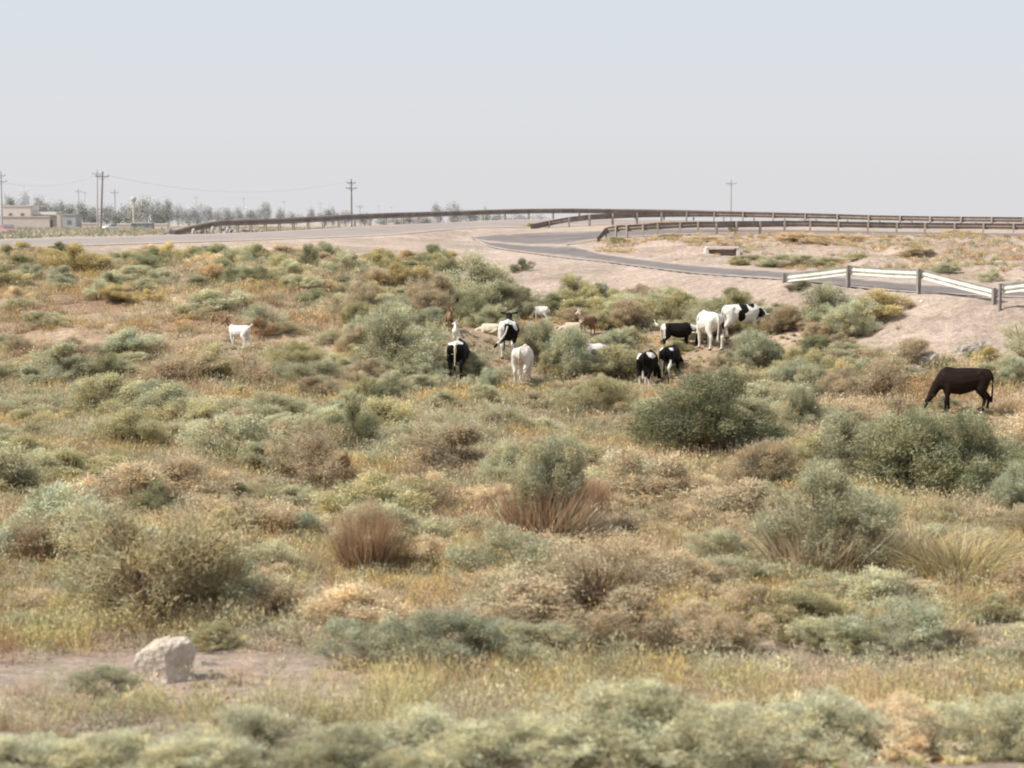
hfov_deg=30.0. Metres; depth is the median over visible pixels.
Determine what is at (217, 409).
desert shrub
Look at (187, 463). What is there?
desert shrub
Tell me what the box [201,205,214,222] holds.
broadleaf tree
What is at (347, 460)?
desert shrub
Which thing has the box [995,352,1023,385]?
tamarisk bush
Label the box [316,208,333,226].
broadleaf tree
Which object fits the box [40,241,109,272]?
desert shrub
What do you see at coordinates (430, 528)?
desert shrub
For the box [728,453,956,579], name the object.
tamarisk bush
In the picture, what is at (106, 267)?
desert shrub
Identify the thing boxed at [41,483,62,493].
desert shrub
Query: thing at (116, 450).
desert shrub
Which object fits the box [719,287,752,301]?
tamarisk bush
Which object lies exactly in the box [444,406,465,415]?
desert shrub
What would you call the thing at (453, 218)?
broadleaf tree
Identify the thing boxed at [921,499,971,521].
desert shrub
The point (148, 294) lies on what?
desert shrub
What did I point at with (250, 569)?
desert shrub
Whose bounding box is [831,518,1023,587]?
grass clump
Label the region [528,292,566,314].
tamarisk bush
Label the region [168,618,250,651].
saltbush
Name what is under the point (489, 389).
tamarisk bush
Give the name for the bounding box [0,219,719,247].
road
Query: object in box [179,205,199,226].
broadleaf tree
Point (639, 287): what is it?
desert shrub
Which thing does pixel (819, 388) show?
tamarisk bush
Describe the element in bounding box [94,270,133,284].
desert shrub
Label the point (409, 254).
desert shrub
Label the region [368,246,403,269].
desert shrub
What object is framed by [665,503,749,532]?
desert shrub
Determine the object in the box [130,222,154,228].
open shed
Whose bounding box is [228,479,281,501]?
desert shrub
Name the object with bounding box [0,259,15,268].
desert shrub
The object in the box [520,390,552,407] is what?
tamarisk bush
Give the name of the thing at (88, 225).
wall
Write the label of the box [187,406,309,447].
desert shrub
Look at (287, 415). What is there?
desert shrub
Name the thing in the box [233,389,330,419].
desert shrub
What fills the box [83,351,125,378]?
tamarisk bush
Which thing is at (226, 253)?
desert shrub
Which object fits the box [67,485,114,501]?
desert shrub
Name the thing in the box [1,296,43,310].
desert shrub
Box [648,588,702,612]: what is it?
desert shrub
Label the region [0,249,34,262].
desert shrub
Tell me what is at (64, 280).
desert shrub
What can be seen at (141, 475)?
desert shrub
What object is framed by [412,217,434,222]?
broadleaf tree
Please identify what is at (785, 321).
tamarisk bush
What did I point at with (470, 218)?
broadleaf tree
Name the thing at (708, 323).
cow
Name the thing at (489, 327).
sheep
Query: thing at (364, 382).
tamarisk bush
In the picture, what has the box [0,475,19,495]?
desert shrub
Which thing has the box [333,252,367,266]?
desert shrub
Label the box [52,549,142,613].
tamarisk bush
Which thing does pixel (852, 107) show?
sky
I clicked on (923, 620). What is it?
saltbush
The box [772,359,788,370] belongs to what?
tamarisk bush
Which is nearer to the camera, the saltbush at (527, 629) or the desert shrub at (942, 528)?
the saltbush at (527, 629)
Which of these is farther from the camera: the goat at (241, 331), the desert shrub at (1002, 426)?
the goat at (241, 331)
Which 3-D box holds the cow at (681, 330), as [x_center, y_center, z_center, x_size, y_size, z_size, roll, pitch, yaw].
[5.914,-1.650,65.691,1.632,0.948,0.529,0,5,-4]
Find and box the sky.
[0,0,1023,222]
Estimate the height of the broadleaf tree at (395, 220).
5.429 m
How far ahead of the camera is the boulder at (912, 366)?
55.06 m
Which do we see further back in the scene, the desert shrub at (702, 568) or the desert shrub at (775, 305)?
the desert shrub at (775, 305)
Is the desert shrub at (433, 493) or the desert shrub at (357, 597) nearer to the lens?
the desert shrub at (357, 597)
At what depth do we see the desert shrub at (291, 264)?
77.97 m
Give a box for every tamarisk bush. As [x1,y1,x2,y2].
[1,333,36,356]
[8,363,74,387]
[51,490,272,636]
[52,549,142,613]
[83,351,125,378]
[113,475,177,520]
[121,347,228,382]
[172,534,252,616]
[177,339,240,379]
[226,348,279,386]
[257,415,364,486]
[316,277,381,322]
[323,395,381,448]
[325,388,366,406]
[331,323,371,351]
[337,299,375,323]
[337,356,401,381]
[340,314,365,334]
[343,369,384,388]
[343,375,381,399]
[356,303,458,372]
[358,297,423,335]
[362,379,408,401]
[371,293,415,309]
[373,292,394,301]
[375,370,420,394]
[377,348,420,377]
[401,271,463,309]
[402,322,424,342]
[407,306,426,326]
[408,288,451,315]
[408,360,451,382]
[418,328,433,340]
[419,306,444,326]
[424,389,461,406]
[428,349,446,365]
[436,350,494,377]
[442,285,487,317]
[449,290,494,322]
[460,302,522,327]
[462,366,504,386]
[464,278,543,315]
[465,382,507,402]
[468,424,630,543]
[508,332,546,353]
[514,285,530,300]
[518,315,577,361]
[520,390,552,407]
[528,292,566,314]
[535,351,564,375]
[540,323,597,381]
[552,295,605,317]
[553,271,600,305]
[560,306,589,322]
[569,381,600,397]
[576,371,606,380]
[579,281,611,300]
[580,341,643,378]
[582,371,616,380]
[583,308,620,329]
[590,286,629,311]
[592,328,637,349]
[597,290,660,319]
[606,295,656,328]
[607,350,638,371]
[615,361,799,458]
[628,393,680,430]
[641,284,689,311]
[643,288,703,321]
[657,340,696,352]
[658,357,683,374]
[677,363,708,379]
[680,293,738,339]
[700,353,750,373]
[714,287,767,311]
[715,345,739,363]
[715,436,808,487]
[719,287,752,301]
[728,328,783,370]
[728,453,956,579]
[759,302,805,332]
[765,357,808,386]
[768,340,788,362]
[770,345,822,367]
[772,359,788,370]
[777,383,838,429]
[785,347,841,370]
[787,359,832,392]
[794,333,829,354]
[795,280,883,327]
[797,401,899,477]
[798,320,831,337]
[804,383,825,400]
[815,363,857,394]
[816,297,883,338]
[825,374,867,403]
[827,331,858,347]
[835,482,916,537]
[836,356,861,368]
[842,399,977,497]
[850,347,910,398]
[917,402,1023,502]
[982,459,1023,512]
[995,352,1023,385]
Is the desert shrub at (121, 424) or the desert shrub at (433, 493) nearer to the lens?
the desert shrub at (433, 493)
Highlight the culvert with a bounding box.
[704,247,739,255]
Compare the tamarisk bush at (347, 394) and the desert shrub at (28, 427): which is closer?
the desert shrub at (28, 427)
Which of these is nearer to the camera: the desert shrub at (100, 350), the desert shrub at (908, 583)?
the desert shrub at (908, 583)
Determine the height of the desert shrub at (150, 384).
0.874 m
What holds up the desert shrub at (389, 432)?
on the ground at (946, 322)
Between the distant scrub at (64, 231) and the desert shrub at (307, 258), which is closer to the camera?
the desert shrub at (307, 258)
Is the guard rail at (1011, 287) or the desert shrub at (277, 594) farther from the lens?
the guard rail at (1011, 287)
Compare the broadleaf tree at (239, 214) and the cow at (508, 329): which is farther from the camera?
the broadleaf tree at (239, 214)
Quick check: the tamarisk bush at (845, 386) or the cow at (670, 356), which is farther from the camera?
the cow at (670, 356)
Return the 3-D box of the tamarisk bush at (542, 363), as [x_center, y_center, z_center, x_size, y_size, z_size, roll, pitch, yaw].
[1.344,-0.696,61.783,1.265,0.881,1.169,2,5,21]
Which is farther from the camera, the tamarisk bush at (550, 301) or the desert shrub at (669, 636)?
the tamarisk bush at (550, 301)
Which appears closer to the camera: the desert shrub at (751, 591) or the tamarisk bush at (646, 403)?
the desert shrub at (751, 591)
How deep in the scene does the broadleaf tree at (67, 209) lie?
596.16 m
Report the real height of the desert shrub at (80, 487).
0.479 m
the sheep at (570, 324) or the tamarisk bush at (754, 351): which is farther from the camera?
the sheep at (570, 324)
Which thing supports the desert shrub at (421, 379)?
on the ground at (946, 322)
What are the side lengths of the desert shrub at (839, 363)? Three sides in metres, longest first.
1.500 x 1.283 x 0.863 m
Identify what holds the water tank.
on the ground at (946, 322)
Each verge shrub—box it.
[0,730,103,767]
[17,726,167,767]
[124,733,271,767]
[155,700,378,767]
[249,716,431,767]
[335,698,488,767]
[360,705,607,767]
[487,712,633,767]
[523,675,736,767]
[575,670,809,767]
[692,689,850,762]
[747,678,929,767]
[799,688,1007,765]
[901,687,1023,762]
[903,698,1010,760]
[989,721,1023,759]
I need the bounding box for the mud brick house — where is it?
[2,205,39,215]
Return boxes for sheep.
[475,323,498,333]
[529,306,549,320]
[556,322,585,332]
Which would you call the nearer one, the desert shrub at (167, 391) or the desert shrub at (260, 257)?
the desert shrub at (167, 391)
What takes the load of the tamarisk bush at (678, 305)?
on the ground at (946, 322)
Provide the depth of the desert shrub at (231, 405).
47.35 m
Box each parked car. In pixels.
[0,224,17,232]
[103,224,119,228]
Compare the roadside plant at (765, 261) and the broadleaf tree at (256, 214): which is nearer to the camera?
the roadside plant at (765, 261)
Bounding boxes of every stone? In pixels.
[193,658,217,667]
[207,692,220,697]
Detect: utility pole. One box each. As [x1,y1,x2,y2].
[0,171,6,223]
[92,170,101,226]
[96,171,108,229]
[110,189,118,216]
[346,179,356,226]
[726,180,736,220]
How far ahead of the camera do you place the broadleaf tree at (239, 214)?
758.64 m
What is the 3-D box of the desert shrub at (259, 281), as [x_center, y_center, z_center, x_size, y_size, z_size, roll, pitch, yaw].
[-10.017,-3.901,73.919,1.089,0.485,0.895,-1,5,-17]
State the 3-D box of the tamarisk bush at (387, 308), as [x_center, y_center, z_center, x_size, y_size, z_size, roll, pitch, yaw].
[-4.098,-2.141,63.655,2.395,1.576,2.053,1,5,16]
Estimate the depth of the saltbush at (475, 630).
20.53 m
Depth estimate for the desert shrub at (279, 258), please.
80.60 m
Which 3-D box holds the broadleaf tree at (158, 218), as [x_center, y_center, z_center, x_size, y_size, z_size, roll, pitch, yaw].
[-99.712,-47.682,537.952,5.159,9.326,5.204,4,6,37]
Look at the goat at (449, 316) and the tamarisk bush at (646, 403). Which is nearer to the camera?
the tamarisk bush at (646, 403)
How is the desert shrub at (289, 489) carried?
on the ground at (946, 322)
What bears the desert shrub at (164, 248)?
on the ground at (946, 322)
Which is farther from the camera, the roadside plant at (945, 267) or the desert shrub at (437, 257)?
the desert shrub at (437, 257)
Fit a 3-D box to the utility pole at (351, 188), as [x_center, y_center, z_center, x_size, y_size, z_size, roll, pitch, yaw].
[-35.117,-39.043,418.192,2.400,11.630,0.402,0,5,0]
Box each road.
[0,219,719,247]
[472,228,1023,244]
[476,239,1023,296]
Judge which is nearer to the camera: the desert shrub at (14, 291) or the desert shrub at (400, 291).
the desert shrub at (14, 291)
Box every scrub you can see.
[0,226,350,238]
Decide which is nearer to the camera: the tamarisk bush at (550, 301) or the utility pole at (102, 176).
the tamarisk bush at (550, 301)
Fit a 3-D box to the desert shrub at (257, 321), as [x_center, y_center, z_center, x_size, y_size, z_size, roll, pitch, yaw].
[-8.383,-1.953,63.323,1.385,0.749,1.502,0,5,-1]
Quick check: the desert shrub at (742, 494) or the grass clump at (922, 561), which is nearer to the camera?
the grass clump at (922, 561)
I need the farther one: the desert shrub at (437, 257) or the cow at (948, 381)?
the desert shrub at (437, 257)
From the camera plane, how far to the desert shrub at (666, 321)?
68.20 m
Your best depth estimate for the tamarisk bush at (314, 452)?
37.46 m
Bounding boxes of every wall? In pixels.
[0,216,50,229]
[82,223,99,227]
[117,223,167,229]
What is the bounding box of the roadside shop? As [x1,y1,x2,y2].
[33,212,56,226]
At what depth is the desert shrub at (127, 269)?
77.13 m
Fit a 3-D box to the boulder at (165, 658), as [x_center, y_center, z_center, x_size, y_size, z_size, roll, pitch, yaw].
[-3.709,3.000,20.419,0.670,0.591,0.502,0,5,0]
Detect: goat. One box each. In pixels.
[221,315,252,348]
[445,304,454,330]
[452,319,458,340]
[574,308,596,334]
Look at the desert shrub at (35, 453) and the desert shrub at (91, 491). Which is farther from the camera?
the desert shrub at (35, 453)
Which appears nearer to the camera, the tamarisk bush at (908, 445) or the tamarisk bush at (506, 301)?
the tamarisk bush at (908, 445)
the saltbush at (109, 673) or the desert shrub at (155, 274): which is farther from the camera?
the desert shrub at (155, 274)
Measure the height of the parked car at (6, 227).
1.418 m
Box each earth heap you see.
[159,227,199,234]
[198,229,210,233]
[214,226,234,233]
[234,228,263,232]
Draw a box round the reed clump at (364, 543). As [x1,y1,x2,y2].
[309,495,421,576]
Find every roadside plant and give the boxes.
[603,236,631,243]
[647,221,691,223]
[650,232,682,238]
[681,236,722,242]
[723,253,771,265]
[753,253,794,266]
[770,231,813,240]
[783,254,831,264]
[794,234,853,245]
[810,256,847,266]
[830,234,872,242]
[839,253,871,259]
[890,248,934,255]
[926,263,962,272]
[939,229,981,235]
[976,268,1004,282]
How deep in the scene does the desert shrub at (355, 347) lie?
61.01 m
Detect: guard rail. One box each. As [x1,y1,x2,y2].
[174,208,976,234]
[530,212,1023,228]
[597,221,1023,240]
[782,265,997,304]
[998,281,1023,311]
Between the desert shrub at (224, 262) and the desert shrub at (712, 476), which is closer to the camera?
the desert shrub at (712, 476)
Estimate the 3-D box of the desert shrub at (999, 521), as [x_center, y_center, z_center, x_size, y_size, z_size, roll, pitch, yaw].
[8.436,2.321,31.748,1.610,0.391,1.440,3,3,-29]
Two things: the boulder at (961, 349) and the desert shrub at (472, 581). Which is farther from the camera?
the boulder at (961, 349)
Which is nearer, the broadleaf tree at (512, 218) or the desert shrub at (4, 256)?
the desert shrub at (4, 256)
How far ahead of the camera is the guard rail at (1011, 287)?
60.69 m
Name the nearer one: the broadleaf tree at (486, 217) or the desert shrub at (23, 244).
the desert shrub at (23, 244)
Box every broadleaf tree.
[0,193,16,214]
[15,188,30,204]
[29,194,44,211]
[32,201,51,211]
[45,200,63,213]
[59,198,64,212]
[62,202,77,213]
[73,200,95,222]
[87,205,100,222]
[95,203,117,225]
[108,209,125,225]
[116,203,132,222]
[126,200,145,221]
[135,194,161,221]
[149,199,164,222]
[160,196,173,226]
[171,203,189,225]
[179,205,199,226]
[188,201,208,223]
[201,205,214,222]
[209,206,230,220]
[217,207,236,219]
[232,205,243,218]
[240,207,255,225]
[253,208,259,225]
[257,199,272,218]
[274,208,285,224]
[284,210,303,224]
[306,207,314,225]
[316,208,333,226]
[329,205,339,225]
[340,210,352,226]
[356,212,372,225]
[373,212,389,224]
[383,218,404,223]
[396,217,420,223]
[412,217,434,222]
[431,201,444,222]
[445,200,463,221]
[458,208,480,220]
[483,206,491,220]
[489,214,503,219]
[500,215,523,219]
[508,214,534,219]
[531,214,549,218]
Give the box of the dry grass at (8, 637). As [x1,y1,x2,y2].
[0,233,1023,767]
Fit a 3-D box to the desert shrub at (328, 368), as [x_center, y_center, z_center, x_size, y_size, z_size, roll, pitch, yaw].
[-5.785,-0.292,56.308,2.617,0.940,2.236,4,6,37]
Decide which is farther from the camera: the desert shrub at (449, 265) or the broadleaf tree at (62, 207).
the broadleaf tree at (62, 207)
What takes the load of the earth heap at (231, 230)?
on the ground at (946, 322)
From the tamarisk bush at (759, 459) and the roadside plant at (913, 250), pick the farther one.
the roadside plant at (913, 250)
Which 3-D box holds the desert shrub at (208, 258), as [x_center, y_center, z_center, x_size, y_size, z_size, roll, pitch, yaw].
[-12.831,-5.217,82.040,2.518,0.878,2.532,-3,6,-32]
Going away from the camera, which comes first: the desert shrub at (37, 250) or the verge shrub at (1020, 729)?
the verge shrub at (1020, 729)
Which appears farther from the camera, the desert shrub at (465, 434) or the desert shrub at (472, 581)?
the desert shrub at (465, 434)
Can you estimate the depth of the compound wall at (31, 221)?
442.40 m
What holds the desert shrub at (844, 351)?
on the ground at (946, 322)
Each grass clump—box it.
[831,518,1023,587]
[872,515,1000,568]
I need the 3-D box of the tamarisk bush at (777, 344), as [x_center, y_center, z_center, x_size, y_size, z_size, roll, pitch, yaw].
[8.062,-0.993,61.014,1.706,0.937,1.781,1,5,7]
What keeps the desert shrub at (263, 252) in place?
on the ground at (946, 322)
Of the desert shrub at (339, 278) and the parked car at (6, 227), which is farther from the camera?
the parked car at (6, 227)
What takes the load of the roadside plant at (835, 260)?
on the ground at (946, 322)
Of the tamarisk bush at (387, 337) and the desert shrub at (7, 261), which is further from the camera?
the desert shrub at (7, 261)
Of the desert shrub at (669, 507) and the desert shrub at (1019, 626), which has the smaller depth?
the desert shrub at (1019, 626)
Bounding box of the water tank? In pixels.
[131,196,135,221]
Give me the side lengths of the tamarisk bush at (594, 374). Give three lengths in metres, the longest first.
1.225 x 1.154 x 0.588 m
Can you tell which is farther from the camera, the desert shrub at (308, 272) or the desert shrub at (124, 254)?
the desert shrub at (124, 254)
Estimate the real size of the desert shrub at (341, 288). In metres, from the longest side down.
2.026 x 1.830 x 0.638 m
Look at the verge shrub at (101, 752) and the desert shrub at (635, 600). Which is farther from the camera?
the desert shrub at (635, 600)
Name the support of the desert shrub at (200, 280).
on the ground at (946, 322)
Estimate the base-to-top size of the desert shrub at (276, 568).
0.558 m
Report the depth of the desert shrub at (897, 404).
48.93 m
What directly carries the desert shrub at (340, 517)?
on the ground at (946, 322)
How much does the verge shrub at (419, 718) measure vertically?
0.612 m
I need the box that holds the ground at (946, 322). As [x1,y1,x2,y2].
[0,222,1023,767]
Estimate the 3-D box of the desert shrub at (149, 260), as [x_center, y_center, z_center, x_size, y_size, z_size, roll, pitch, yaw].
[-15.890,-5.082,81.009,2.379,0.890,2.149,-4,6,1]
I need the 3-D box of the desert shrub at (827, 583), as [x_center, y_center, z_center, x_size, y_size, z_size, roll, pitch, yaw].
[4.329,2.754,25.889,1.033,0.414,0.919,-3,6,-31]
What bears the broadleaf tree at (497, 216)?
on the ground at (946, 322)
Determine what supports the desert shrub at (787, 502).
on the ground at (946, 322)
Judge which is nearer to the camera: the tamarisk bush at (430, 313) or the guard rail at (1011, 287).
the guard rail at (1011, 287)
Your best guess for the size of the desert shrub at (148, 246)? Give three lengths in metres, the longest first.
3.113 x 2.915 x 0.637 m
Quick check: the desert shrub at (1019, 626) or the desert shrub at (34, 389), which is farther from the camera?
the desert shrub at (34, 389)
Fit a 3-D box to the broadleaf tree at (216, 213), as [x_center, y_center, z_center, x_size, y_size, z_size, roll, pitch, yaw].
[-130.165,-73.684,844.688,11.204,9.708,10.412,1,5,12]
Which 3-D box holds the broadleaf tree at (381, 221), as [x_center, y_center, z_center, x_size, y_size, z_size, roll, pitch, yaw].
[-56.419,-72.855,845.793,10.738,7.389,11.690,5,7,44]
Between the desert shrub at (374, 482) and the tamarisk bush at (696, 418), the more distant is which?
the tamarisk bush at (696, 418)
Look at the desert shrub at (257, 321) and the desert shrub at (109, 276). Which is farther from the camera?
the desert shrub at (109, 276)
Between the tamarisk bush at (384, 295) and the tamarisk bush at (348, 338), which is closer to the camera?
the tamarisk bush at (348, 338)
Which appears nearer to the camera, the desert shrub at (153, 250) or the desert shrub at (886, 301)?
the desert shrub at (886, 301)
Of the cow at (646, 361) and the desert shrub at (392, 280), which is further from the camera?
the desert shrub at (392, 280)
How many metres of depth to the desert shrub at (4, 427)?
43.65 m
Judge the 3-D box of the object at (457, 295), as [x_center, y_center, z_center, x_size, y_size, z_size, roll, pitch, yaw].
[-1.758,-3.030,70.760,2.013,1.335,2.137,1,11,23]
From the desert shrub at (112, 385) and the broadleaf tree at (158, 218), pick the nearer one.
the desert shrub at (112, 385)
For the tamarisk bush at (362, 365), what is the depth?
55.90 m
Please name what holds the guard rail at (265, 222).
on the ground at (946, 322)
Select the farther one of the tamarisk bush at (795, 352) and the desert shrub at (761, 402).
the tamarisk bush at (795, 352)
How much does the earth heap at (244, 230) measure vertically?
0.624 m
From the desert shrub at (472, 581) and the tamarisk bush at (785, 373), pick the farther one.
the tamarisk bush at (785, 373)
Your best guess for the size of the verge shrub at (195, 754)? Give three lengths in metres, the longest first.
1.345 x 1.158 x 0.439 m
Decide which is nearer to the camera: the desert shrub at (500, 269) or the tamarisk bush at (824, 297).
the tamarisk bush at (824, 297)
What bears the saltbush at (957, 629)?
on the ground at (946, 322)
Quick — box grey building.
[62,214,81,227]
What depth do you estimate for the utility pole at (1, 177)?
378.06 m
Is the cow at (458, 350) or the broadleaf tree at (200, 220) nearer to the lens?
the cow at (458, 350)
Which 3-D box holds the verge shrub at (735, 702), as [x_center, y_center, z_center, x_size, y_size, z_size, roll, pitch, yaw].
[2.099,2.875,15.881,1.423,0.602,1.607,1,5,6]
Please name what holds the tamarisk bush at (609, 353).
on the ground at (946, 322)
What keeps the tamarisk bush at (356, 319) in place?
on the ground at (946, 322)
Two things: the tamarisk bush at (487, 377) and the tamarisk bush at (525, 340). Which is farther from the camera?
the tamarisk bush at (525, 340)
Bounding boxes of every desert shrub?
[0,242,26,255]
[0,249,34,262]
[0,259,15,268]
[0,259,35,284]
[0,334,21,347]
[0,357,22,374]
[0,393,58,413]
[0,423,23,436]
[0,433,43,447]
[0,441,50,500]
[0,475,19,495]
[0,478,135,559]
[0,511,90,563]
[0,585,54,622]
[0,607,49,639]
[1,241,45,254]
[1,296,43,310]
[2,285,34,302]
[2,432,58,458]
[6,407,59,426]
[7,262,44,278]
[8,253,36,270]
[9,386,44,400]
[12,498,171,558]
[19,310,70,326]
[19,340,98,378]
[20,423,60,434]
[23,335,117,360]
[23,444,69,474]
[25,245,54,259]
[26,250,51,266]
[33,445,121,481]
[38,450,87,467]
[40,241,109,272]
[41,252,57,267]
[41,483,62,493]
[44,273,80,290]
[46,264,78,280]
[47,241,67,253]
[54,480,101,495]
[55,370,150,417]
[67,456,219,519]
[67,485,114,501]
[71,372,104,384]
[72,412,149,443]
[74,467,123,494]
[76,276,113,286]
[77,277,109,297]
[77,403,172,447]
[78,259,116,270]
[81,450,140,470]
[83,252,114,271]
[91,346,106,355]
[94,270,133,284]
[94,326,166,353]
[95,283,135,301]
[96,357,147,374]
[98,271,125,285]
[105,248,141,263]
[106,444,137,458]
[107,398,155,416]
[110,264,165,282]
[110,447,245,497]
[113,351,149,365]
[115,253,161,270]
[118,377,196,402]
[119,276,162,293]
[119,377,155,396]
[121,284,140,294]
[123,243,182,252]
[127,378,207,420]
[131,288,166,302]
[132,246,172,265]
[134,269,174,283]
[139,528,222,553]
[141,391,221,425]
[152,418,210,436]
[155,487,345,538]
[156,241,182,259]
[167,306,200,313]
[167,410,310,457]
[172,244,204,264]
[174,411,244,439]
[174,547,299,616]
[175,287,261,311]
[176,404,248,424]
[181,252,235,265]
[184,276,224,288]
[187,305,231,321]
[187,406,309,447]
[192,261,226,281]
[193,244,226,252]
[193,257,240,268]
[196,501,253,532]
[197,393,244,410]
[199,241,234,253]
[200,251,227,260]
[209,531,247,546]
[218,246,239,262]
[218,266,248,285]
[227,264,288,282]
[227,385,249,393]
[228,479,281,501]
[229,263,257,277]
[231,535,311,574]
[232,439,306,471]
[233,242,269,262]
[233,299,289,323]
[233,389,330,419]
[234,241,258,254]
[239,576,311,621]
[241,561,308,594]
[243,253,281,266]
[244,245,277,257]
[244,316,277,335]
[245,277,263,285]
[245,318,271,328]
[257,339,352,366]
[259,359,305,374]
[262,404,346,430]
[264,258,318,274]
[265,252,293,267]
[268,243,302,255]
[271,278,305,288]
[271,358,347,386]
[272,507,340,543]
[274,318,305,332]
[275,483,319,505]
[279,273,325,289]
[287,270,321,280]
[290,576,436,629]
[293,288,333,301]
[293,376,348,397]
[295,242,320,269]
[299,245,339,262]
[300,240,345,251]
[304,352,343,366]
[307,399,347,421]
[307,465,441,522]
[309,279,337,291]
[310,453,357,486]
[312,292,353,313]
[312,328,353,342]
[316,251,352,262]
[319,247,372,274]
[324,280,364,292]
[328,503,366,528]
[331,274,367,282]
[332,499,471,547]
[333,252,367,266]
[334,357,358,372]
[337,473,475,516]
[342,343,367,356]
[349,349,370,361]
[350,280,385,294]
[354,395,422,432]
[356,268,389,286]
[360,247,400,262]
[367,419,454,447]
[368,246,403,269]
[374,592,412,608]
[376,425,466,458]
[379,271,404,285]
[382,261,435,286]
[387,418,492,475]
[389,531,453,573]
[390,287,413,298]
[393,466,476,497]
[393,485,449,508]
[393,512,463,535]
[396,249,426,261]
[399,260,433,270]
[399,374,450,389]
[404,571,639,653]
[410,242,456,263]
[418,252,448,270]
[424,250,469,269]
[425,408,489,438]
[430,258,462,274]
[430,512,508,538]
[432,562,588,639]
[434,353,485,366]
[436,531,487,550]
[437,521,606,583]
[438,247,524,310]
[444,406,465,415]
[448,564,588,619]
[459,482,505,505]
[463,400,491,413]
[463,526,707,614]
[464,483,513,504]
[465,264,509,280]
[469,401,533,430]
[472,439,529,484]
[489,496,512,514]
[501,436,548,448]
[503,525,674,583]
[508,257,535,271]
[511,416,568,436]
[516,431,605,469]
[529,579,711,659]
[538,379,585,394]
[548,374,645,413]
[552,392,575,400]
[570,508,669,541]
[572,454,605,471]
[580,440,715,510]
[580,449,690,489]
[595,410,638,431]
[599,493,633,515]
[601,517,680,541]
[602,551,750,597]
[614,325,647,343]
[618,470,753,508]
[622,495,726,526]
[623,283,661,297]
[631,625,689,645]
[640,546,728,593]
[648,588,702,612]
[650,319,684,327]
[659,589,761,635]
[665,294,702,313]
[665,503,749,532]
[671,338,695,345]
[671,577,766,618]
[672,473,725,489]
[678,476,808,533]
[680,526,772,563]
[700,553,784,585]
[706,456,742,474]
[711,364,786,389]
[712,576,760,593]
[713,580,831,632]
[726,393,787,417]
[730,371,760,382]
[733,388,771,408]
[739,321,773,336]
[739,415,777,436]
[743,378,807,403]
[753,580,880,656]
[757,306,775,320]
[760,495,810,514]
[764,302,786,307]
[766,430,855,463]
[783,280,811,289]
[796,570,853,593]
[816,397,894,426]
[821,340,875,358]
[821,577,905,615]
[825,358,861,375]
[833,562,961,617]
[848,353,929,382]
[850,287,916,317]
[855,337,948,366]
[883,396,921,415]
[889,572,938,599]
[898,522,998,549]
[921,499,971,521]
[933,394,961,407]
[938,435,1023,461]
[954,591,1023,624]
[964,344,1000,358]
[967,346,1004,367]
[969,362,1013,384]
[970,645,1023,663]
[973,510,1023,529]
[982,556,1023,604]
[984,429,1023,445]
[986,424,1013,435]
[995,319,1023,360]
[995,612,1023,640]
[998,409,1023,442]
[1000,438,1023,464]
[1002,503,1023,528]
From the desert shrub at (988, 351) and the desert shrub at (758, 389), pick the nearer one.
the desert shrub at (758, 389)
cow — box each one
[447,338,478,378]
[494,312,519,358]
[511,344,534,384]
[584,343,610,362]
[636,349,660,384]
[659,344,687,379]
[661,322,695,346]
[692,310,723,350]
[721,304,770,338]
[922,367,993,412]
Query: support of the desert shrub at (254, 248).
on the ground at (946, 322)
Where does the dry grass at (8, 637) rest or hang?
on the ground at (946, 322)
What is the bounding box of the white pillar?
[56,212,61,229]
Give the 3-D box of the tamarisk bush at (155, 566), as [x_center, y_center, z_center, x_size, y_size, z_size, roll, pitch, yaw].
[-4.404,2.242,24.051,2.896,1.847,3.190,-8,15,-19]
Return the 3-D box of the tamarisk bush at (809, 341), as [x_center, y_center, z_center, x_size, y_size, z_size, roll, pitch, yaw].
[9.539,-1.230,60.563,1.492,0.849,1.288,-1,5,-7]
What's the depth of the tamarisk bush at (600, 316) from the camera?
69.03 m
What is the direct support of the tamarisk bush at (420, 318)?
on the ground at (946, 322)
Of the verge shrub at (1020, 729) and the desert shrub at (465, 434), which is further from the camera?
the desert shrub at (465, 434)
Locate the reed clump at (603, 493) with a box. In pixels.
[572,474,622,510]
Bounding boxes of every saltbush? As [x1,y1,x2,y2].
[36,662,164,709]
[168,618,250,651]
[306,613,451,667]
[365,604,552,677]
[481,612,594,673]
[571,623,645,665]
[658,596,782,652]
[770,613,889,654]
[814,592,968,667]
[910,620,996,657]
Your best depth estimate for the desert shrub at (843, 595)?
25.14 m
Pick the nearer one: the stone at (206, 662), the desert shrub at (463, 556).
the stone at (206, 662)
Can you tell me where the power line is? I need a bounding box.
[112,176,332,191]
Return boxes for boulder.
[133,636,195,684]
[902,364,924,374]
[913,351,944,369]
[950,344,974,356]
[972,341,987,350]
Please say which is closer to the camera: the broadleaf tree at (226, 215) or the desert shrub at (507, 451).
the desert shrub at (507, 451)
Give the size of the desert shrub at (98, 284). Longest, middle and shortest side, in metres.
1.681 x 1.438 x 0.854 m
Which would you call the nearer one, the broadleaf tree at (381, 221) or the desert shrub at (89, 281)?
the desert shrub at (89, 281)
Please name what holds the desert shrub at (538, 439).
on the ground at (946, 322)
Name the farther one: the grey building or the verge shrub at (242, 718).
the grey building

